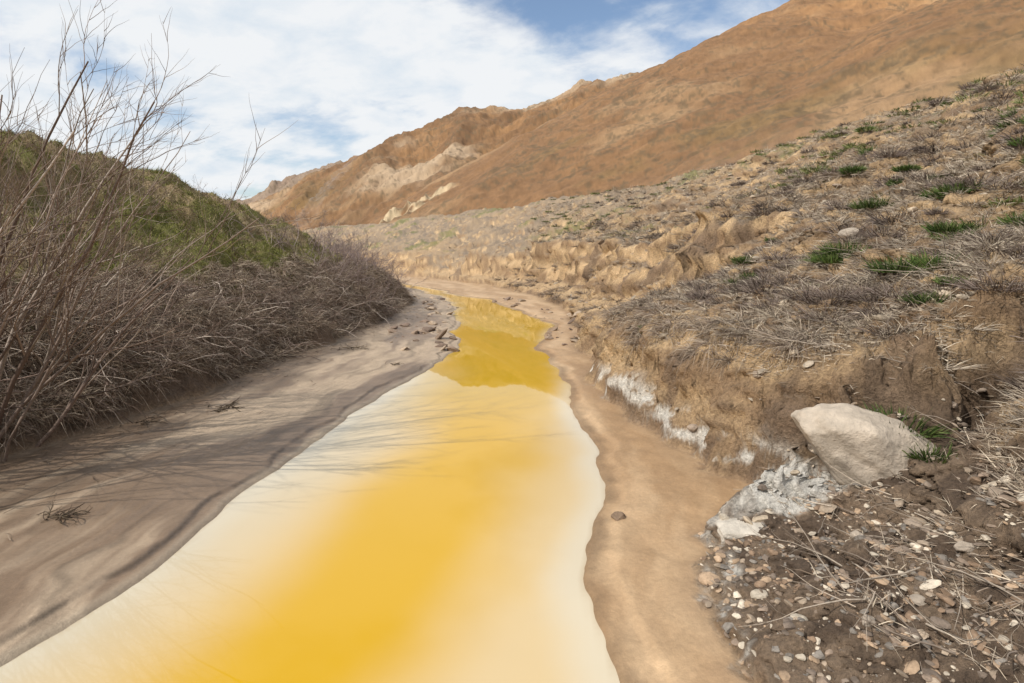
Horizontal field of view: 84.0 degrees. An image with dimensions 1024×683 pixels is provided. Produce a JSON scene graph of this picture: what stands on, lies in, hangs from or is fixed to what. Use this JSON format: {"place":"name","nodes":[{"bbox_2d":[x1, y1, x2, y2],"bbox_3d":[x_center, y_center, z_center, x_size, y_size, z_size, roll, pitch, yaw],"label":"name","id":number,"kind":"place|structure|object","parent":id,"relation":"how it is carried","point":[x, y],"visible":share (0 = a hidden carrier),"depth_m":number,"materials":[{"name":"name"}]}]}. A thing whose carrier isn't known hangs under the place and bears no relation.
{"place":"outdoors","nodes":[
{"label":"outdoors","id":0,"kind":"place"},
{"bbox_2d":[0,283,619,682],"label":"stream water","id":1,"kind":"structure","parent":0,"point":[434,524],"depth_m":3.13,"materials":[{"name":"yellow liquid"}]},
{"bbox_2d":[0,0,788,199],"label":"sky","id":2,"kind":"structure","parent":0,"point":[354,75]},
{"bbox_2d":[0,0,1023,682],"bbox_3d":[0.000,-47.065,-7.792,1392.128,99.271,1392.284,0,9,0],"label":"ground","id":3,"kind":"structure","parent":0,"point":[454,200],"depth_m":5.50,"materials":[{"name":"soil"}]},
{"bbox_2d":[37,500,92,524],"bbox_3d":[-2.787,1.051,3.482,0.415,0.126,0.235,1,9,7],"label":"driftwood debris","id":4,"kind":"object","parent":3,"relation":"on","point":[67,515],"visible":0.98,"depth_m":3.48,"materials":[{"name":"brown wood"}]},
{"bbox_2d":[0,23,208,333],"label":"bare willow shrub","id":5,"kind":"object","parent":3,"relation":"on","point":[24,277],"visible":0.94,"depth_m":3.86,"materials":[{"name":"brown plant"}]},
{"bbox_2d":[0,66,249,371],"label":"bare willow shrub","id":6,"kind":"object","parent":3,"relation":"on","point":[5,294],"visible":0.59,"depth_m":5.09,"materials":[{"name":"brown plant"}]},
{"bbox_2d":[136,415,167,427],"bbox_3d":[-3.333,0.751,5.307,0.318,0.137,0.281,9,13,43],"label":"driftwood debris","id":7,"kind":"object","parent":3,"relation":"on","point":[151,421],"visible":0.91,"depth_m":5.29,"materials":[{"name":"brown wood"}]},
{"bbox_2d":[0,0,327,461],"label":"bare willow shrub","id":8,"kind":"object","parent":3,"relation":"on","point":[60,295],"visible":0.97,"depth_m":4.17,"materials":[{"name":"brown plant"}]},
{"bbox_2d":[0,114,354,291],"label":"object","id":9,"kind":"object","parent":3,"relation":"on","point":[160,209],"visible":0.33,"depth_m":10.76,"materials":[{"name":"plant"}]},
{"bbox_2d":[0,128,381,340],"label":"hillside grass","id":10,"kind":"structure","parent":3,"relation":"on","point":[220,205],"depth_m":9.86,"materials":[{"name":"plant"}]},
{"bbox_2d":[0,242,418,465],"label":"dry brush","id":11,"kind":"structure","parent":3,"relation":"on","point":[237,369],"depth_m":7.36,"materials":[{"name":"brown plant"}]},
{"bbox_2d":[4,306,435,540],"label":"mud twig litter","id":12,"kind":"object","parent":3,"relation":"on","point":[205,401],"visible":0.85,"depth_m":6.11,"materials":[{"name":"brown wood"}]},
{"bbox_2d":[208,397,245,411],"bbox_3d":[-2.889,0.672,5.830,0.553,0.201,0.436,0,9,0],"label":"driftwood debris","id":13,"kind":"object","parent":3,"relation":"on","point":[225,407],"visible":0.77,"depth_m":5.79,"materials":[{"name":"brown wood"}]},
{"bbox_2d":[224,195,431,316],"bbox_3d":[-6.538,-3.230,21.309,5.748,2.853,20.418,-3,10,-19],"label":"bare streamside thicket","id":14,"kind":"object","parent":3,"relation":"on","point":[348,251],"visible":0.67,"depth_m":14.63,"materials":[{"name":"brown plant"}]},
{"bbox_2d":[324,343,374,349],"bbox_3d":[-2.566,0.094,9.081,0.679,0.264,0.511,-9,13,-43],"label":"driftwood debris","id":15,"kind":"object","parent":3,"relation":"on","point":[352,347],"visible":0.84,"depth_m":9.09,"materials":[{"name":"brown wood"}]},
{"bbox_2d":[388,295,590,351],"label":"streamside rocks","id":16,"kind":"object","parent":3,"relation":"on","point":[427,329],"visible":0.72,"depth_m":11.29,"materials":[{"name":"brown stone"}]},
{"bbox_2d":[611,511,625,520],"bbox_3d":[0.663,1.096,3.524,0.095,0.078,0.080,-3,10,-16],"label":"stream rock","id":17,"kind":"object","parent":3,"relation":"on","point":[617,515],"visible":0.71,"depth_m":3.51,"materials":[{"name":"brown stone"}]},
{"bbox_2d":[495,166,874,339],"bbox_3d":[2.817,-2.511,16.037,5.647,3.114,15.967,-1,9,-7],"label":"cut face scrub","id":18,"kind":"object","parent":3,"relation":"on","point":[827,174],"visible":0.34,"depth_m":13.76,"materials":[{"name":"brown plant"}]},
{"bbox_2d":[587,292,834,378],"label":"bank lip tufts","id":19,"kind":"object","parent":3,"relation":"on","point":[643,321],"visible":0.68,"depth_m":4.95,"materials":[{"name":"brown plant"}]},
{"bbox_2d":[716,518,763,543],"bbox_3d":[1.391,1.049,3.182,0.516,0.156,0.300,-5,10,-5],"label":"salt crusted slab","id":20,"kind":"object","parent":3,"relation":"on","point":[732,528],"depth_m":3.10,"materials":[{"name":"white stone"}]},
{"bbox_2d":[530,69,1023,235],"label":"scrub","id":21,"kind":"object","parent":3,"relation":"on","point":[851,145],"depth_m":11.24,"materials":[{"name":"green plant"}]},
{"bbox_2d":[530,67,1023,682],"bbox_3d":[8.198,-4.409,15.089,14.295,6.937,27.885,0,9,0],"label":"dry grass","id":22,"kind":"structure","parent":3,"relation":"on","point":[694,427],"depth_m":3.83,"materials":[{"name":"beige plant"}]},
{"bbox_2d":[593,61,1023,389],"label":"dead steppe shrubs","id":23,"kind":"object","parent":3,"relation":"on","point":[820,294],"visible":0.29,"depth_m":5.47,"materials":[{"name":"brown twig"}]},
{"bbox_2d":[639,100,1023,466],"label":"green spring plants","id":24,"kind":"object","parent":3,"relation":"on","point":[940,228],"visible":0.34,"depth_m":4.75,"materials":[{"name":"green plant"}]},
{"bbox_2d":[643,171,1023,672],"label":"fallen twigs","id":25,"kind":"object","parent":3,"relation":"on","point":[974,577],"visible":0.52,"depth_m":2.48,"materials":[{"name":"beige wood"}]},
{"bbox_2d":[837,227,859,236],"bbox_3d":[3.436,-1.111,5.794,0.215,0.097,0.151,1,9,8],"label":"rock","id":26,"kind":"object","parent":3,"relation":"on","point":[842,232],"visible":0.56,"depth_m":5.75,"materials":[{"name":"beige stone"}]},
{"bbox_2d":[850,530,863,538],"bbox_3d":[1.659,0.939,2.739,0.047,0.060,0.059,-4,10,-25],"label":"rock","id":27,"kind":"object","parent":3,"relation":"on","point":[854,533],"visible":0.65,"depth_m":2.73,"materials":[{"name":"beige stone"}]},
{"bbox_2d":[698,402,1023,682],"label":"gravel","id":28,"kind":"structure","parent":3,"relation":"on","point":[707,579],"depth_m":2.40,"materials":[{"name":"brown gravel"}]},
{"bbox_2d":[790,403,936,485],"bbox_3d":[2.115,0.641,3.352,0.913,0.492,0.512,10,10,4],"label":"boulder","id":29,"kind":"object","parent":3,"relation":"on","point":[853,442],"visible":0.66,"depth_m":3.18,"materials":[{"name":"beige stone"}]},
{"bbox_2d":[862,614,875,626],"bbox_3d":[1.351,1.055,2.154,0.044,0.039,0.063,6,11,32],"label":"rock","id":30,"kind":"object","parent":3,"relation":"on","point":[868,617],"visible":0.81,"depth_m":2.14,"materials":[{"name":"beige stone"}]},
{"bbox_2d":[909,594,926,605],"bbox_3d":[1.623,1.032,2.250,0.060,0.046,0.096,-6,11,-33],"label":"rock","id":31,"kind":"object","parent":3,"relation":"on","point":[917,599],"visible":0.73,"depth_m":2.25,"materials":[{"name":"beige stone"}]},
{"bbox_2d":[953,541,976,552],"bbox_3d":[1.978,0.898,2.475,0.095,0.058,0.066,4,10,24],"label":"rock","id":32,"kind":"object","parent":3,"relation":"on","point":[959,546],"visible":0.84,"depth_m":2.46,"materials":[{"name":"beige stone"}]}
]}

